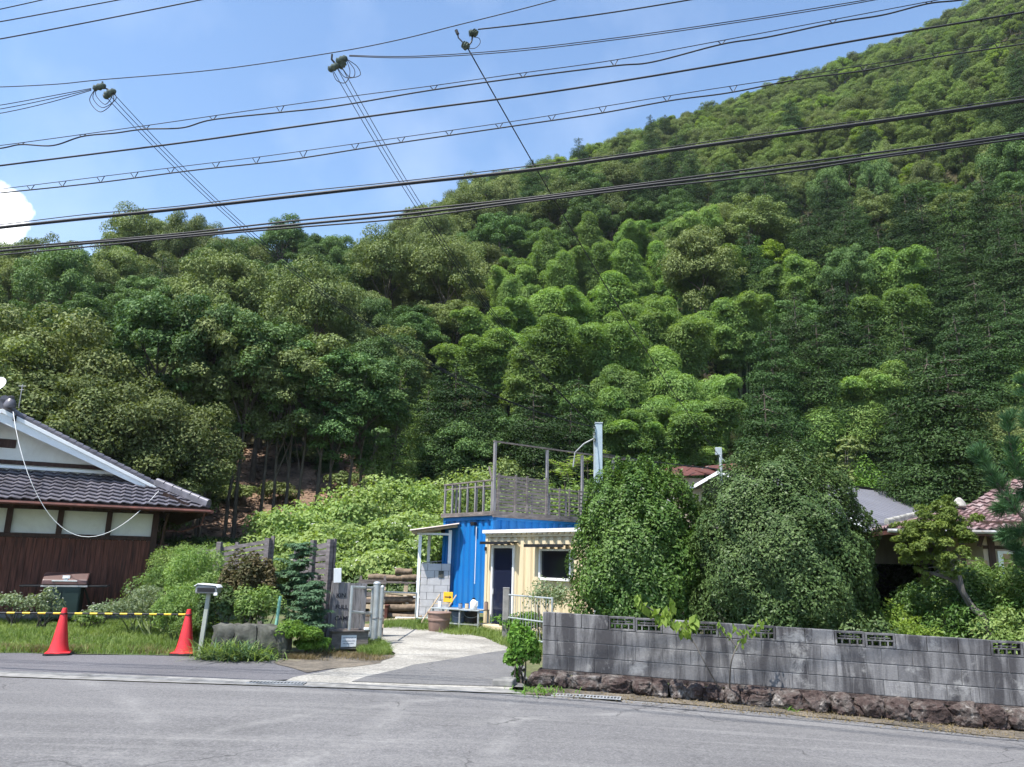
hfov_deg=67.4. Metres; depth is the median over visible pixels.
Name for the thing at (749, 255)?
conifer tree
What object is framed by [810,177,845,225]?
conifer tree
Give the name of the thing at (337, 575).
white plate
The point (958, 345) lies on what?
conifer tree
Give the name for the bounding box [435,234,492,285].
broadleaf tree
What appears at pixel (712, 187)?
conifer tree
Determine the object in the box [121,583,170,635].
tall weeds
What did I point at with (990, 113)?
conifer tree
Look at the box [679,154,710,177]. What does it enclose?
ridge tree
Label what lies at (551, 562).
window frame
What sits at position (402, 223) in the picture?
broadleaf tree
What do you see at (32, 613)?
cone bar
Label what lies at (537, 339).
bamboo clump
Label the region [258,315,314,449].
broadleaf tree
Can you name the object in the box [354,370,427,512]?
cypress tree
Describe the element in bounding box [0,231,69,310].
broadleaf tree
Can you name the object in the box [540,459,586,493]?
pinnate tree
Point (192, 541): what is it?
dark shrub
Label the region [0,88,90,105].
power line
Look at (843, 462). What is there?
pale stemmed tree
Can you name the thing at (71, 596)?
door
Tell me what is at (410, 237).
broadleaf tree
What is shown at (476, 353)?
bamboo clump
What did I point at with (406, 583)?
log trestle
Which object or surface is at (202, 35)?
sky
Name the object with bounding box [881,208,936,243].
broadleaf tree
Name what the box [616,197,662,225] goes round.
broadleaf tree
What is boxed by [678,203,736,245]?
broadleaf tree
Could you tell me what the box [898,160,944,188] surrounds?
yellow green tree
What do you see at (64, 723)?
road
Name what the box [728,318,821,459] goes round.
conifer tree
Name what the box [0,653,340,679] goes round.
apron
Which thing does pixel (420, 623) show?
yard grass
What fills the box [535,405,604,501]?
conifer tree
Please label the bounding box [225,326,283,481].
broadleaf tree
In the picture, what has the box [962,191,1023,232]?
broadleaf tree
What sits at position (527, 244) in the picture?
broadleaf tree
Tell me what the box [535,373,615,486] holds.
conifer tree
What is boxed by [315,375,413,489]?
slender tree
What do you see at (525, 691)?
weed tuft
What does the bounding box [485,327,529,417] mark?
bamboo clump
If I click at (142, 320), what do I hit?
slender tree
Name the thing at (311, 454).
bank bush
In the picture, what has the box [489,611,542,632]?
green bush
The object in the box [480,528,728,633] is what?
yellow container
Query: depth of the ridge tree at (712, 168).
111.06 m
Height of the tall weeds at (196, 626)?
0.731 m
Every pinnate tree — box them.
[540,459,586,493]
[560,450,609,510]
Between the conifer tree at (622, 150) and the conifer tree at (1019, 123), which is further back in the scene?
the conifer tree at (622, 150)
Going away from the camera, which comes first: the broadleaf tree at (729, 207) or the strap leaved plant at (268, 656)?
the strap leaved plant at (268, 656)
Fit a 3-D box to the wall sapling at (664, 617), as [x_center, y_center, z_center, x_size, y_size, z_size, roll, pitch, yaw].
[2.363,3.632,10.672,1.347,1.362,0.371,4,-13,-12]
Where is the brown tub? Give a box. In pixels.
[427,611,451,631]
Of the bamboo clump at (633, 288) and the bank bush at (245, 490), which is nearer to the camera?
the bank bush at (245, 490)
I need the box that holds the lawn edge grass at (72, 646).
[0,642,203,653]
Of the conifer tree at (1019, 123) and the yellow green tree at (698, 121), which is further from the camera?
the yellow green tree at (698, 121)
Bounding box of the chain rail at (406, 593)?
[384,591,416,616]
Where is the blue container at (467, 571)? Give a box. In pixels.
[441,516,577,612]
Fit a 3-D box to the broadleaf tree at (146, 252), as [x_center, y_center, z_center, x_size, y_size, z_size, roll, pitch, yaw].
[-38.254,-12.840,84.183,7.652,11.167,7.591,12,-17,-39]
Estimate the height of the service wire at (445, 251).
4.615 m
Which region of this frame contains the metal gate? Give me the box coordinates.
[348,586,373,637]
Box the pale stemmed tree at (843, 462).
[798,436,868,484]
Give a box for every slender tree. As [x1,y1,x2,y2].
[100,292,212,396]
[146,293,244,561]
[158,316,253,537]
[168,306,258,536]
[180,322,285,537]
[193,310,300,538]
[227,351,327,512]
[234,332,357,508]
[240,324,315,536]
[250,347,349,509]
[280,339,373,504]
[291,357,386,503]
[305,357,404,492]
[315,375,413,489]
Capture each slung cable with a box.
[0,0,963,148]
[0,38,1023,193]
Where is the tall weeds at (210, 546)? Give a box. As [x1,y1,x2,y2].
[167,539,232,574]
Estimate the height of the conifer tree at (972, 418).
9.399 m
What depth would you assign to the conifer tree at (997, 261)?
56.18 m
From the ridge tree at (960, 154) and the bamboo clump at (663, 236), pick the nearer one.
the bamboo clump at (663, 236)
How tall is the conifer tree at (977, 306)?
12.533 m
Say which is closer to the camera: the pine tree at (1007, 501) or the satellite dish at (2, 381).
the pine tree at (1007, 501)
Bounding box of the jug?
[470,598,477,609]
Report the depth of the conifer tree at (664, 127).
157.58 m
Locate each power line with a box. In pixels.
[0,0,41,9]
[0,0,118,21]
[0,0,200,39]
[0,11,1023,166]
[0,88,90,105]
[0,90,90,113]
[1,89,90,108]
[349,0,865,56]
[349,0,873,57]
[478,0,689,29]
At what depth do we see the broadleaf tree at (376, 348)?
44.24 m
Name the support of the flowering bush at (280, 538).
on the ground at (528, 668)
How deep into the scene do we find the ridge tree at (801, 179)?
97.47 m
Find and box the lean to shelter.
[410,523,458,619]
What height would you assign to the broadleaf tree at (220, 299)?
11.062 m
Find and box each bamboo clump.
[429,328,514,416]
[449,306,517,337]
[485,263,536,307]
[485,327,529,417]
[493,273,541,313]
[497,345,565,421]
[499,240,546,294]
[502,296,550,333]
[513,313,590,422]
[525,286,566,332]
[532,226,579,287]
[538,250,584,297]
[548,319,652,402]
[553,316,612,377]
[555,285,627,350]
[560,385,634,471]
[568,241,615,306]
[574,211,609,272]
[586,270,645,325]
[588,419,663,472]
[589,364,650,411]
[598,280,673,320]
[602,296,683,360]
[602,411,714,471]
[608,218,646,271]
[608,239,657,300]
[611,344,682,403]
[612,403,660,448]
[620,409,664,470]
[628,307,711,367]
[633,394,716,454]
[639,221,679,276]
[640,228,650,268]
[645,239,693,317]
[652,440,703,477]
[654,397,747,458]
[660,369,705,428]
[663,313,717,382]
[663,445,726,477]
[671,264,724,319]
[672,203,724,243]
[694,243,749,316]
[694,297,762,401]
[694,373,742,476]
[711,290,774,401]
[737,263,783,335]
[770,253,821,342]
[794,406,853,466]
[798,398,893,482]
[825,359,913,464]
[825,373,901,468]
[838,283,933,392]
[865,244,936,313]
[925,209,971,252]
[974,360,1023,412]
[991,369,1023,409]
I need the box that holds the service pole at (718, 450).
[715,447,726,493]
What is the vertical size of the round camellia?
4.152 m
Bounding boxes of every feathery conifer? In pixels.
[265,542,319,649]
[282,580,334,651]
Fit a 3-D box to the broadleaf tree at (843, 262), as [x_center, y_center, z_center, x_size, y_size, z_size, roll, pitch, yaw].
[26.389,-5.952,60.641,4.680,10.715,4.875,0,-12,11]
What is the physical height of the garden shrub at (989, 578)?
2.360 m
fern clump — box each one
[273,617,324,641]
[292,637,330,650]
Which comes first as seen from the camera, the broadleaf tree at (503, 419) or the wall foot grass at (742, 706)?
the wall foot grass at (742, 706)
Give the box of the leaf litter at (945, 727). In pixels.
[539,687,1022,739]
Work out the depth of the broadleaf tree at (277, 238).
85.47 m
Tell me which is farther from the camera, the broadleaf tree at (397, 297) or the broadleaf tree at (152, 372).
the broadleaf tree at (397, 297)
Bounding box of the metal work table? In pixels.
[431,607,489,627]
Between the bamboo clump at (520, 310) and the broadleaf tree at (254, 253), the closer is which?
the bamboo clump at (520, 310)
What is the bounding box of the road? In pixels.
[0,677,1023,766]
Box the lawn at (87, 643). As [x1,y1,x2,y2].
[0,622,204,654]
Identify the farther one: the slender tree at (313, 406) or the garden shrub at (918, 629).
the slender tree at (313, 406)
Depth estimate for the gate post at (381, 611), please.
16.29 m
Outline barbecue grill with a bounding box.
[19,572,109,623]
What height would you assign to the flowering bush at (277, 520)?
3.578 m
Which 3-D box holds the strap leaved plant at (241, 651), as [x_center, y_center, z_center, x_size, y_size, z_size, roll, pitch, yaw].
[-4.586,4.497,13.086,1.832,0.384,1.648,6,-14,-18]
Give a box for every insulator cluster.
[89,81,116,111]
[328,54,360,82]
[455,28,480,50]
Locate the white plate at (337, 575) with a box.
[334,568,341,582]
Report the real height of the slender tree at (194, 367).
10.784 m
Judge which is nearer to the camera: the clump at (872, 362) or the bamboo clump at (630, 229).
the clump at (872, 362)
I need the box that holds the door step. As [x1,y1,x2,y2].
[474,623,501,632]
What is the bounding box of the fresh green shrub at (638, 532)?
[565,453,714,633]
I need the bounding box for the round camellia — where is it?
[681,438,883,643]
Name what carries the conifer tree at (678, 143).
on the ground at (528, 668)
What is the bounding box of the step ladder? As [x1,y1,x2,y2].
[422,594,456,622]
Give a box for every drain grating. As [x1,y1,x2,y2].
[245,680,306,684]
[551,693,621,699]
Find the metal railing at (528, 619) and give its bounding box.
[508,594,552,642]
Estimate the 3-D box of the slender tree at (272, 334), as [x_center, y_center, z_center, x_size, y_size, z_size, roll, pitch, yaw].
[-11.932,2.232,33.933,4.606,11.426,4.946,2,-13,-1]
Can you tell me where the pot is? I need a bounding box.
[484,602,487,609]
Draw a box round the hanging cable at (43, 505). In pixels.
[13,412,158,536]
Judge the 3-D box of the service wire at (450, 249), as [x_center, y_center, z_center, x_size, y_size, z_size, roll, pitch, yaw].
[-0.458,-2.019,13.981,0.011,4.695,6.983,-10,-17,39]
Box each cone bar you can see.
[0,612,67,613]
[67,612,192,614]
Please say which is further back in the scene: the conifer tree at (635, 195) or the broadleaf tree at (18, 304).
the conifer tree at (635, 195)
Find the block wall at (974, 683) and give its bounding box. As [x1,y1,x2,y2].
[527,612,1023,730]
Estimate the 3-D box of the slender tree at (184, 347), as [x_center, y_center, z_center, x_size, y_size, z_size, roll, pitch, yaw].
[-14.029,1.796,33.240,4.237,11.898,4.516,-2,-13,14]
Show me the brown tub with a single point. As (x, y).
(438, 620)
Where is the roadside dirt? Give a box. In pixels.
[525,685,1023,738]
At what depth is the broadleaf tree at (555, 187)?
90.74 m
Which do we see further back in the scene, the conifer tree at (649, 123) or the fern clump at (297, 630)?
the conifer tree at (649, 123)
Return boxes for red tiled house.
[866,479,1023,630]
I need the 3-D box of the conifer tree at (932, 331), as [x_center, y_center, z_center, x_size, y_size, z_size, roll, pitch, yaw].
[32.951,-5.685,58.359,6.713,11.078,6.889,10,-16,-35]
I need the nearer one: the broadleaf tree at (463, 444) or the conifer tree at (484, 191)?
the broadleaf tree at (463, 444)
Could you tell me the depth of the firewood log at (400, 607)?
21.90 m
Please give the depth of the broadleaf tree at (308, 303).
48.47 m
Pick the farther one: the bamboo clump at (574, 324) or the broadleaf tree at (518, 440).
the bamboo clump at (574, 324)
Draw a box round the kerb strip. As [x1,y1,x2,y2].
[0,671,519,692]
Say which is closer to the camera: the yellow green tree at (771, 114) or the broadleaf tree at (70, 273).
the broadleaf tree at (70, 273)
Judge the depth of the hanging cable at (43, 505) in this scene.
18.68 m
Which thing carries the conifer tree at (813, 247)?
on the ground at (528, 668)
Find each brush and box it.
[430,464,534,520]
[464,456,554,512]
[485,478,572,515]
[555,476,591,516]
[631,455,685,478]
[834,454,887,488]
[866,471,916,488]
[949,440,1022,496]
[1004,440,1023,478]
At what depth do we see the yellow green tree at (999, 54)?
127.43 m
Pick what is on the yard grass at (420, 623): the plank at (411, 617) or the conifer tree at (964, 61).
the plank at (411, 617)
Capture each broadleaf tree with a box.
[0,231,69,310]
[0,240,19,292]
[0,256,45,309]
[0,275,8,305]
[0,284,25,328]
[0,302,140,402]
[0,331,84,359]
[0,335,50,425]
[0,370,120,454]
[3,300,33,315]
[9,245,100,323]
[16,405,66,432]
[20,292,122,346]
[21,240,110,317]
[36,385,173,468]
[45,257,117,295]
[48,282,126,336]
[59,375,179,410]
[60,373,224,492]
[70,335,182,402]
[81,246,147,307]
[90,231,141,255]
[91,245,140,273]
[99,200,178,258]
[104,275,173,309]
[106,389,246,543]
[109,430,236,538]
[111,284,204,313]
[133,271,192,312]
[134,215,189,262]
[135,251,199,278]
[135,336,183,386]
[146,258,186,281]
[151,210,211,260]
[170,247,273,318]
[177,284,256,422]
[178,238,251,276]
[182,215,223,250]
[189,235,270,271]
[216,259,272,302]
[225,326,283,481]
[235,235,277,262]
[249,213,314,265]
[258,252,371,445]
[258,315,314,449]
[263,259,309,298]
[274,231,322,263]
[283,242,348,272]
[290,263,366,338]
[299,275,374,347]
[306,234,357,273]
[341,296,395,341]
[342,222,438,311]
[344,324,433,395]
[348,289,391,339]
[348,333,425,478]
[367,280,421,311]
[370,305,453,349]
[392,205,426,240]
[393,311,450,353]
[394,228,439,300]
[401,197,475,240]
[401,283,489,314]
[404,231,495,312]
[414,417,511,482]
[414,445,466,480]
[415,202,463,245]
[425,299,479,349]
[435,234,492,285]
[439,190,507,230]
[453,231,482,247]
[455,170,501,212]
[459,262,491,306]
[461,409,531,472]
[465,241,509,313]
[468,211,529,257]
[469,229,507,248]
[487,170,522,231]
[492,419,563,467]
[507,212,561,259]
[513,229,572,258]
[517,202,559,227]
[520,423,588,472]
[529,176,592,236]
[557,165,613,238]
[560,195,620,247]
[592,190,636,241]
[593,160,643,201]
[596,197,627,235]
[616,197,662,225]
[645,188,700,222]
[645,219,667,233]
[649,218,720,247]
[652,202,693,235]
[655,224,748,375]
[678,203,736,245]
[715,202,742,244]
[720,192,798,257]
[734,175,755,208]
[738,161,782,203]
[740,169,778,206]
[757,299,854,363]
[804,167,851,216]
[813,243,876,344]
[828,153,873,203]
[848,187,893,238]
[856,154,900,235]
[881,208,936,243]
[885,179,932,213]
[885,180,945,215]
[923,190,985,221]
[925,412,1015,440]
[944,180,989,200]
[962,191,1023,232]
[969,136,1007,187]
[969,419,1023,462]
[974,127,1023,193]
[984,170,1023,217]
[992,405,1023,446]
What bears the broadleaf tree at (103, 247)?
on the ground at (528, 668)
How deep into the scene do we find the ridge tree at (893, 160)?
99.75 m
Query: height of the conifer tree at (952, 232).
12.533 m
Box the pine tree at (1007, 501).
[964,371,1023,578]
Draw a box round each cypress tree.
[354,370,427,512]
[396,384,442,482]
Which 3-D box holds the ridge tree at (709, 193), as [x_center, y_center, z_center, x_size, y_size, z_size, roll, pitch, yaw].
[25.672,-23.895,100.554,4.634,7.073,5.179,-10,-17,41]
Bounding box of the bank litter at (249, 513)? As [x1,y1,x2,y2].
[156,444,357,542]
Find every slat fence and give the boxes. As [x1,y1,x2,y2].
[197,536,274,624]
[291,538,336,637]
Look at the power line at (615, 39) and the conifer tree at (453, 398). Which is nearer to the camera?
the power line at (615, 39)
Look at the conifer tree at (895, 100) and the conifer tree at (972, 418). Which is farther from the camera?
the conifer tree at (895, 100)
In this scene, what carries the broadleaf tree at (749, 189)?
on the ground at (528, 668)
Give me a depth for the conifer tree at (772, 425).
32.43 m
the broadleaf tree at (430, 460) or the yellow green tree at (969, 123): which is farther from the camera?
the yellow green tree at (969, 123)
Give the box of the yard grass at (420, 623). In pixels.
[368,616,487,635]
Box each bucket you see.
[451,611,463,625]
[464,611,476,626]
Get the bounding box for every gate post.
[370,581,380,640]
[378,585,384,637]
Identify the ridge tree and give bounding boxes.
[383,220,398,233]
[549,172,565,183]
[634,157,658,175]
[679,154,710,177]
[696,175,721,207]
[705,158,733,175]
[738,159,771,176]
[772,166,791,180]
[774,182,806,214]
[775,172,789,193]
[784,158,813,205]
[787,168,815,223]
[850,177,880,197]
[861,139,898,170]
[865,150,889,198]
[881,140,902,179]
[903,136,938,163]
[908,157,944,185]
[933,154,960,182]
[944,137,980,187]
[957,162,982,186]
[965,123,985,156]
[972,120,1005,157]
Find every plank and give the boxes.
[388,593,419,595]
[395,617,427,618]
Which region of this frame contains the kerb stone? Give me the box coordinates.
[492,677,515,686]
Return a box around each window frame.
[538,549,572,581]
[997,551,1023,583]
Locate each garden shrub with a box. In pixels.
[862,598,923,645]
[885,616,948,645]
[886,559,999,637]
[921,601,1010,653]
[930,552,1023,637]
[966,606,1023,653]
[991,561,1023,635]
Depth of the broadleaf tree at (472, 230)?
89.95 m
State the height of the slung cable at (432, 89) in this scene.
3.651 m
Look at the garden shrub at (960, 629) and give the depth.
11.77 m
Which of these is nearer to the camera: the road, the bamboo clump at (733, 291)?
the road
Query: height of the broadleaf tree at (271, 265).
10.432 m
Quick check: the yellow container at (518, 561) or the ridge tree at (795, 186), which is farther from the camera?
the ridge tree at (795, 186)
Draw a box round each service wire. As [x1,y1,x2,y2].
[107,98,582,424]
[110,96,592,426]
[114,94,593,426]
[333,71,593,425]
[337,69,591,423]
[343,70,590,422]
[468,49,719,456]
[602,453,718,469]
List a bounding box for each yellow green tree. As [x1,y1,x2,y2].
[549,156,565,164]
[561,157,580,171]
[580,144,597,159]
[653,152,680,184]
[661,115,675,123]
[691,109,707,118]
[695,116,707,127]
[706,116,720,123]
[739,91,753,104]
[744,239,796,296]
[765,111,784,118]
[779,96,803,107]
[781,77,796,88]
[782,118,809,129]
[813,244,863,268]
[814,94,835,109]
[833,56,852,82]
[838,66,862,85]
[843,109,870,137]
[849,118,887,153]
[887,46,900,63]
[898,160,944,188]
[914,55,936,69]
[931,181,961,200]
[938,30,949,42]
[940,51,962,59]
[946,24,967,52]
[956,117,981,135]
[963,15,980,25]
[977,71,998,92]
[984,44,1008,67]
[991,0,1004,4]
[999,3,1018,26]
[1001,19,1022,41]
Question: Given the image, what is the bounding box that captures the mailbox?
[194,583,222,653]
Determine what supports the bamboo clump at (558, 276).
on the ground at (528, 668)
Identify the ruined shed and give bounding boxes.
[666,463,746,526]
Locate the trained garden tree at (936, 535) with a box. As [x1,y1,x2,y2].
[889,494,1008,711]
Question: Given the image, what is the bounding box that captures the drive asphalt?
[354,650,527,686]
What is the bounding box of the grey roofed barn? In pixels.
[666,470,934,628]
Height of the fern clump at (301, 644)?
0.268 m
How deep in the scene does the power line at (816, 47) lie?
10.05 m
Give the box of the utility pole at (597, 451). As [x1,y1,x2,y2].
[573,422,602,611]
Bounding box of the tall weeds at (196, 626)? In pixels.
[168,612,219,646]
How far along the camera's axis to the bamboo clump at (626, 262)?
68.86 m
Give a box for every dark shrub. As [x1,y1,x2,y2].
[156,534,235,552]
[199,537,259,554]
[341,574,412,603]
[369,584,419,603]
[797,605,900,644]
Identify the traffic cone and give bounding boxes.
[42,608,72,655]
[169,609,197,655]
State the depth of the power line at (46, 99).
12.69 m
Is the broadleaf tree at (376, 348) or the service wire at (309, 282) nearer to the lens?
the service wire at (309, 282)
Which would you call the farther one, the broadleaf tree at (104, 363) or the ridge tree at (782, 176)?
the ridge tree at (782, 176)
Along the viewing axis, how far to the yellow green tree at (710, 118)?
157.23 m
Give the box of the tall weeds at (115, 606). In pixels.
[98,596,156,632]
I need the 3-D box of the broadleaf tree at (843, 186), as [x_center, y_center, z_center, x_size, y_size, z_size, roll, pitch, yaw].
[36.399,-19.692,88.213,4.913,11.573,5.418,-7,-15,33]
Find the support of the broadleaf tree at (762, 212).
on the ground at (528, 668)
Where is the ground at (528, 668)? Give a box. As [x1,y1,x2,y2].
[0,28,1023,739]
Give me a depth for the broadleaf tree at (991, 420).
43.17 m
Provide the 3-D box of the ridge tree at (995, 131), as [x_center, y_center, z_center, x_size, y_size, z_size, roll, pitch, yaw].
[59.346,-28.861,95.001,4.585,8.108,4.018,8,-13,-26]
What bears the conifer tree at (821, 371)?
on the ground at (528, 668)
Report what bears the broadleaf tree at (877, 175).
on the ground at (528, 668)
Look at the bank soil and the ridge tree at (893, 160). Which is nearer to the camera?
the bank soil
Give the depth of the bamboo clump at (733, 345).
54.26 m
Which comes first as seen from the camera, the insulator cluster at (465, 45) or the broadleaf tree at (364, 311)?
the insulator cluster at (465, 45)
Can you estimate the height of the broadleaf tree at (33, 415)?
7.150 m
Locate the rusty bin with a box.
[384,604,389,618]
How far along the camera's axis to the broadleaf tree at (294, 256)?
82.11 m
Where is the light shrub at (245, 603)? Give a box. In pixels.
[230,584,287,624]
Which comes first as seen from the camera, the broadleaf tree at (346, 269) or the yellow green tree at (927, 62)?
the broadleaf tree at (346, 269)
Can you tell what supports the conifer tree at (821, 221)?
on the ground at (528, 668)
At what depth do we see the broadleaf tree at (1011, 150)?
78.25 m
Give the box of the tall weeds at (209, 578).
[174,570,224,637]
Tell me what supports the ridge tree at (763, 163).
on the ground at (528, 668)
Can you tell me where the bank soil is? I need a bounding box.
[157,442,379,540]
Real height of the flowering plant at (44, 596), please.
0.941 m
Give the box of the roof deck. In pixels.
[441,440,635,521]
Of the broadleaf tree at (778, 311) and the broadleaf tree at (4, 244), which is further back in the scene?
the broadleaf tree at (4, 244)
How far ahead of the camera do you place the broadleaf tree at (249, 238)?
91.75 m
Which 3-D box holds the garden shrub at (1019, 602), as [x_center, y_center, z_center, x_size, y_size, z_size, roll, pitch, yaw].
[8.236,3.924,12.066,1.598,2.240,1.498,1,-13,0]
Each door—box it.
[41,589,61,616]
[59,589,79,616]
[492,548,511,624]
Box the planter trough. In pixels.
[328,628,369,648]
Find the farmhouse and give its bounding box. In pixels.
[0,395,213,619]
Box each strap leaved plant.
[179,638,258,661]
[180,636,244,660]
[196,637,285,662]
[211,639,291,663]
[245,648,294,661]
[308,643,348,652]
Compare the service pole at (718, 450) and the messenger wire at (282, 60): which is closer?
the messenger wire at (282, 60)
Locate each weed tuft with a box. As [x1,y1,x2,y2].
[504,683,554,696]
[524,684,580,693]
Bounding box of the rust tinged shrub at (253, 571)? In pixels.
[217,548,279,623]
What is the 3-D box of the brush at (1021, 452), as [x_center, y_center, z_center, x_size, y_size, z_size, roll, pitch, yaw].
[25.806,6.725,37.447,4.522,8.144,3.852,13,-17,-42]
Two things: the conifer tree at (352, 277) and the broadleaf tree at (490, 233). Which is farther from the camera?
the broadleaf tree at (490, 233)
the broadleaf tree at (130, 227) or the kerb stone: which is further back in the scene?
the broadleaf tree at (130, 227)
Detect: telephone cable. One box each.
[0,96,1023,228]
[0,132,1023,255]
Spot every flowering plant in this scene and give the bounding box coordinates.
[0,590,37,624]
[18,587,65,627]
[71,610,104,628]
[81,603,118,625]
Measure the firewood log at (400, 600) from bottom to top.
0.256 m
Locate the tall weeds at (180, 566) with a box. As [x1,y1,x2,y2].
[160,544,225,595]
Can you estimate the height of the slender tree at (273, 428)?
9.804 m
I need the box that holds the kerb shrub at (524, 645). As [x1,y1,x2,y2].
[502,618,541,683]
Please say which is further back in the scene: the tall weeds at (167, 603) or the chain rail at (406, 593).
the chain rail at (406, 593)
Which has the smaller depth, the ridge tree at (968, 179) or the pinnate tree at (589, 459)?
the pinnate tree at (589, 459)
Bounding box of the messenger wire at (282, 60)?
[0,0,554,86]
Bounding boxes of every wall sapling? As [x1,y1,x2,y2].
[634,594,719,688]
[717,618,768,688]
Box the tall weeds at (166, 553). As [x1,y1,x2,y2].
[145,542,206,622]
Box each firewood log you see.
[348,611,414,613]
[365,613,421,620]
[366,596,412,603]
[368,574,400,580]
[369,604,414,611]
[385,594,419,603]
[395,568,412,574]
[401,574,420,580]
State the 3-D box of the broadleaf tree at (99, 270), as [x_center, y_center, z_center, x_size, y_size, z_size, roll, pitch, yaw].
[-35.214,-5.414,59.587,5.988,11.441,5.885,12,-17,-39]
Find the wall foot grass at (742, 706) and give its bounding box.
[590,692,1002,734]
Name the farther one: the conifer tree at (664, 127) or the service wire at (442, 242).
the conifer tree at (664, 127)
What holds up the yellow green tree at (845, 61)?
on the ground at (528, 668)
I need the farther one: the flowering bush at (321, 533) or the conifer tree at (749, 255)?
the conifer tree at (749, 255)
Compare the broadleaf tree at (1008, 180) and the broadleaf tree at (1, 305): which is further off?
the broadleaf tree at (1008, 180)
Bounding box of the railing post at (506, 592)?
[502,587,509,637]
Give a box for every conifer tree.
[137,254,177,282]
[329,254,377,345]
[407,361,505,504]
[430,386,524,511]
[451,174,469,199]
[471,190,498,239]
[490,387,579,512]
[510,159,543,222]
[528,174,566,237]
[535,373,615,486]
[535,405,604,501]
[536,170,553,193]
[566,138,592,166]
[613,148,632,167]
[618,149,635,199]
[620,176,652,228]
[639,125,662,158]
[640,114,657,140]
[640,146,668,204]
[656,115,674,146]
[656,148,681,197]
[664,162,695,218]
[667,131,688,164]
[674,150,708,210]
[707,158,739,205]
[714,164,746,244]
[714,380,827,476]
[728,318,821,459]
[735,228,790,349]
[751,176,795,264]
[764,289,843,437]
[772,423,829,476]
[776,179,805,251]
[780,99,803,146]
[782,208,843,333]
[783,316,887,481]
[797,214,834,295]
[802,174,847,252]
[806,279,868,382]
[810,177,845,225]
[815,205,882,332]
[831,196,873,248]
[836,195,881,250]
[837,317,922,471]
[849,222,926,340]
[851,405,921,484]
[854,125,890,173]
[869,347,994,626]
[871,318,942,468]
[876,347,1023,622]
[882,191,933,256]
[884,76,923,137]
[909,242,983,375]
[922,192,984,318]
[922,229,1006,360]
[924,309,1018,424]
[925,386,999,461]
[937,272,1014,392]
[951,45,973,81]
[953,317,1023,425]
[958,173,1013,294]
[965,221,1023,356]
[967,191,1005,259]
[969,90,1011,162]
[973,289,1023,401]
[979,34,997,56]
[984,188,1023,292]
[990,235,1023,355]
[996,190,1023,286]
[1001,48,1023,98]
[1002,84,1023,133]
[1005,74,1023,125]
[1016,14,1023,43]
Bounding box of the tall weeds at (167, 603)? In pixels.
[148,582,205,642]
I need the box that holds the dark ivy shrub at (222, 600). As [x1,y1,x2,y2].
[196,583,238,628]
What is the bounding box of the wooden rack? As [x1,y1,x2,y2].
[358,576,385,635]
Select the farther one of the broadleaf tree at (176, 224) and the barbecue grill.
the broadleaf tree at (176, 224)
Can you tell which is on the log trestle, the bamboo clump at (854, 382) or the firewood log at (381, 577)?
the firewood log at (381, 577)
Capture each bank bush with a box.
[209,483,257,507]
[256,481,303,503]
[288,445,326,465]
[323,470,364,490]
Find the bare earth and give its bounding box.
[275,652,394,671]
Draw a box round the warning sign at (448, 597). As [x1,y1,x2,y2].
[443,592,452,607]
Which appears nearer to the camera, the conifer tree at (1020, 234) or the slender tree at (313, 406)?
the slender tree at (313, 406)
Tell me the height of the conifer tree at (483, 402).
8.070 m
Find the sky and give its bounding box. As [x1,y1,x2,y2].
[0,0,967,261]
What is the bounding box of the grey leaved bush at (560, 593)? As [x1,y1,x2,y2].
[522,575,573,639]
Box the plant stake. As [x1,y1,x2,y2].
[275,596,281,623]
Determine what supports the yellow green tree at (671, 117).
on the ground at (528, 668)
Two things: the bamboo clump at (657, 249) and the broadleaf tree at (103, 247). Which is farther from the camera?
the broadleaf tree at (103, 247)
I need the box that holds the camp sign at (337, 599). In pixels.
[326,581,366,636]
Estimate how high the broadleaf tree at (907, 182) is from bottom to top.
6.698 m
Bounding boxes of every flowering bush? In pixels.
[206,532,303,558]
[238,504,363,580]
[273,546,361,584]
[280,497,386,529]
[286,519,387,555]
[313,473,421,528]
[335,547,426,603]
[342,512,442,603]
[359,474,457,525]
[395,508,442,560]
[396,469,479,563]
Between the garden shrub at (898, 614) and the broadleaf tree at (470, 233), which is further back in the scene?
the broadleaf tree at (470, 233)
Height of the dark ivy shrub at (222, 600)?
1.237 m
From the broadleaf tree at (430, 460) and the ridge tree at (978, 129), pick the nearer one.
the broadleaf tree at (430, 460)
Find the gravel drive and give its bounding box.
[286,626,511,688]
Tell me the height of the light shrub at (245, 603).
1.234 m
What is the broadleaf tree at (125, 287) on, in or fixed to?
on the ground at (528, 668)
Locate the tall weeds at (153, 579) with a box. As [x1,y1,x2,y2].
[120,558,201,631]
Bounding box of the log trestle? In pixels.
[386,581,419,603]
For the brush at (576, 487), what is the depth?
30.38 m
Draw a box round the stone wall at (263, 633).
[210,623,291,658]
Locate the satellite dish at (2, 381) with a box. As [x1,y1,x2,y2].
[0,377,5,388]
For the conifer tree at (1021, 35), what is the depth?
132.62 m
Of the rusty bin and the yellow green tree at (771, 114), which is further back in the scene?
the yellow green tree at (771, 114)
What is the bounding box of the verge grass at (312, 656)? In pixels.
[287,650,394,660]

